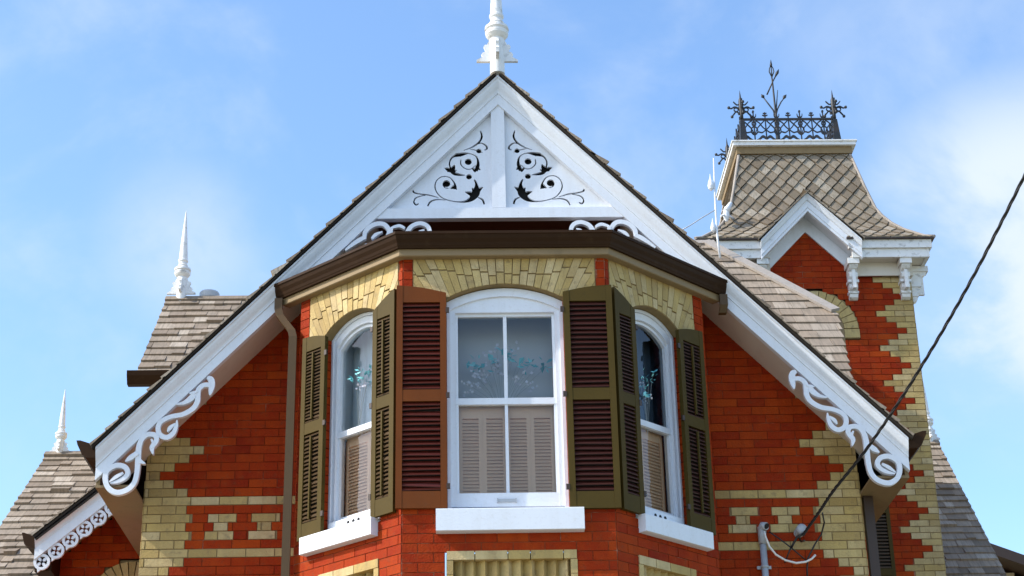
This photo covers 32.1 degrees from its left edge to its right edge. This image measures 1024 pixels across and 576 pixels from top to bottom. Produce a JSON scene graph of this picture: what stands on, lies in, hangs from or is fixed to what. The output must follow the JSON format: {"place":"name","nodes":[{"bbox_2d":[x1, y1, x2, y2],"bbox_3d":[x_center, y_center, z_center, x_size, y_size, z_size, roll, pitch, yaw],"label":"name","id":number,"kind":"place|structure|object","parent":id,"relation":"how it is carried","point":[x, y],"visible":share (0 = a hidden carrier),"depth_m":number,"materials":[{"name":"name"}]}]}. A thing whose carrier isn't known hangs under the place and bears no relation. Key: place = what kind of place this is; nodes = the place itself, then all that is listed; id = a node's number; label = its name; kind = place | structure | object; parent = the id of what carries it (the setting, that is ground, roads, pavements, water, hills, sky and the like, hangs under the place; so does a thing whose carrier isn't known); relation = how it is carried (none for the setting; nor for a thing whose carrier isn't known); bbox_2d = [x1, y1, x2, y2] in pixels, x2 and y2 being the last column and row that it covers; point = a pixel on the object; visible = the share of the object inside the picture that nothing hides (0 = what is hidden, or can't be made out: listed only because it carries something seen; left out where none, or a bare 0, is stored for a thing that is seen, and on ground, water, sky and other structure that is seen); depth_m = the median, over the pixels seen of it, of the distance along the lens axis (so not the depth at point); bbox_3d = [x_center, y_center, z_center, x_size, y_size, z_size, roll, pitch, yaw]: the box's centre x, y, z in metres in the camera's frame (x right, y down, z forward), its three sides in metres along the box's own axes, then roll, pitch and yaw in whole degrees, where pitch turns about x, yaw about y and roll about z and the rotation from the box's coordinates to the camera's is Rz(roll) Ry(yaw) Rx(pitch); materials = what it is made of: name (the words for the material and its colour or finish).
{"place":"outdoors","nodes":[
{"label":"outdoors","id":0,"kind":"place"},
{"bbox_2d":[0,0,1023,575],"label":"sky","id":1,"kind":"structure","parent":0,"point":[260,121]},
{"bbox_2d":[922,380,1006,575],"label":"house wing","id":2,"kind":"structure","parent":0,"point":[968,549],"depth_m":21.45,"materials":[{"name":"grey tile"}]},
{"bbox_2d":[990,543,1023,575],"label":"neighbour house","id":3,"kind":"structure","parent":0,"point":[1012,562],"depth_m":26.38,"materials":[{"name":"brown paint"}]},
{"label":"ground","id":4,"kind":"structure","parent":0,"visible":0},
{"bbox_2d":[0,392,139,575],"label":"house wing","id":5,"kind":"structure","parent":4,"relation":"on","point":[59,520],"depth_m":15.45,"materials":[{"name":"grey tile"}]},
{"bbox_2d":[76,0,925,575],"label":"brick house","id":6,"kind":"structure","parent":4,"relation":"on","point":[494,208],"depth_m":13.79,"materials":[{"name":"red brick"}]},
{"bbox_2d":[328,312,379,528],"bbox_3d":[-1.058,0.996,13.449,0.660,1.820,0.351,-21,-31,38],"label":"window","id":7,"kind":"structure","parent":6,"relation":"in","point":[349,487],"depth_m":13.56,"materials":[{"name":"white paint"}]},
{"bbox_2d":[349,364,371,433],"bbox_3d":[-1.143,0.847,13.457,0.220,0.538,0.125,-1,-24,-2],"label":"flower arrangement","id":8,"kind":"object","parent":6,"relation":"on","point":[369,371],"visible":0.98,"depth_m":13.51,"materials":[{"name":"teal plant"}]},
{"bbox_2d":[461,341,551,397],"bbox_3d":[-0.030,0.694,13.318,0.706,0.599,0.147,-1,-24,-2],"label":"flower arrangement","id":9,"kind":"object","parent":6,"relation":"on","point":[491,358],"visible":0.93,"depth_m":13.35,"materials":[{"name":"teal plant"}]},
{"bbox_2d":[447,288,568,507],"bbox_3d":[-0.046,0.878,13.208,0.880,1.760,0.365,-1,-24,-2],"label":"window","id":10,"kind":"structure","parent":6,"relation":"in","point":[504,451],"depth_m":13.11,"materials":[{"name":"white paint"}]},
{"bbox_2d":[639,369,657,432],"bbox_3d":[1.037,0.860,13.517,0.151,0.529,0.106,20,-32,-40],"label":"flower arrangement","id":11,"kind":"object","parent":6,"relation":"on","point":[645,394],"visible":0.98,"depth_m":13.55,"materials":[{"name":"teal plant"}]},
{"bbox_2d":[635,309,684,524],"bbox_3d":[0.950,0.976,13.504,0.351,1.820,0.660,-23,-32,40],"label":"window","id":12,"kind":"structure","parent":6,"relation":"in","point":[662,476],"depth_m":13.64,"materials":[{"name":"white paint"}]},
{"bbox_2d":[683,158,720,258],"bbox_3d":[2.052,-0.885,19.605,0.434,1.232,0.071,-1,-24,-2],"label":"lightning rod","id":13,"kind":"object","parent":6,"relation":"attached to","point":[711,187],"visible":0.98,"depth_m":19.57,"materials":[{"name":"white paint"}]},
{"bbox_2d":[757,522,770,575],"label":"conduit pipe","id":14,"kind":"object","parent":6,"relation":"attached to","point":[764,567],"visible":1,"depth_m":13.86,"materials":[{"name":"metal"}]},
{"bbox_2d":[763,531,815,563],"bbox_3d":[2.162,2.021,13.838,0.409,0.259,0.034,1,-24,-6],"label":"white cable","id":15,"kind":"object","parent":14,"relation":"attached to","point":[782,558],"visible":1,"depth_m":13.80,"materials":[{"name":"white plastic"}]},
{"bbox_2d":[794,524,806,541],"bbox_3d":[2.258,1.924,13.909,0.088,0.129,0.155,-1,-24,-2],"label":"wire holder","id":16,"kind":"object","parent":6,"relation":"attached to","point":[800,529],"visible":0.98,"depth_m":13.86,"materials":[{"name":"ceramic"}]},
{"bbox_2d":[769,174,1023,575],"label":"overhead cable","id":17,"kind":"object","parent":16,"relation":"attached to","point":[882,426],"visible":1,"depth_m":12.95,"materials":[{"name":"black rubber"}]},
{"bbox_2d":[694,61,945,575],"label":"tower","id":18,"kind":"structure","parent":4,"relation":"on","point":[807,214],"depth_m":20.31,"materials":[{"name":"red brick"}]},
{"bbox_2d":[720,202,733,221],"bbox_3d":[2.523,-0.876,20.691,0.093,0.266,0.293,-22,-31,39],"label":"floodlight","id":19,"kind":"object","parent":18,"relation":"attached to","point":[726,215],"visible":1,"depth_m":20.63,"materials":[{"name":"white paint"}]},
{"bbox_2d":[838,316,846,355],"bbox_3d":[3.463,0.857,19.904,0.594,1.457,0.004,-1,-24,-2],"label":"window","id":20,"kind":"structure","parent":18,"relation":"in","point":[841,324],"depth_m":20.08,"materials":[{"name":"beige paint"}]}
]}

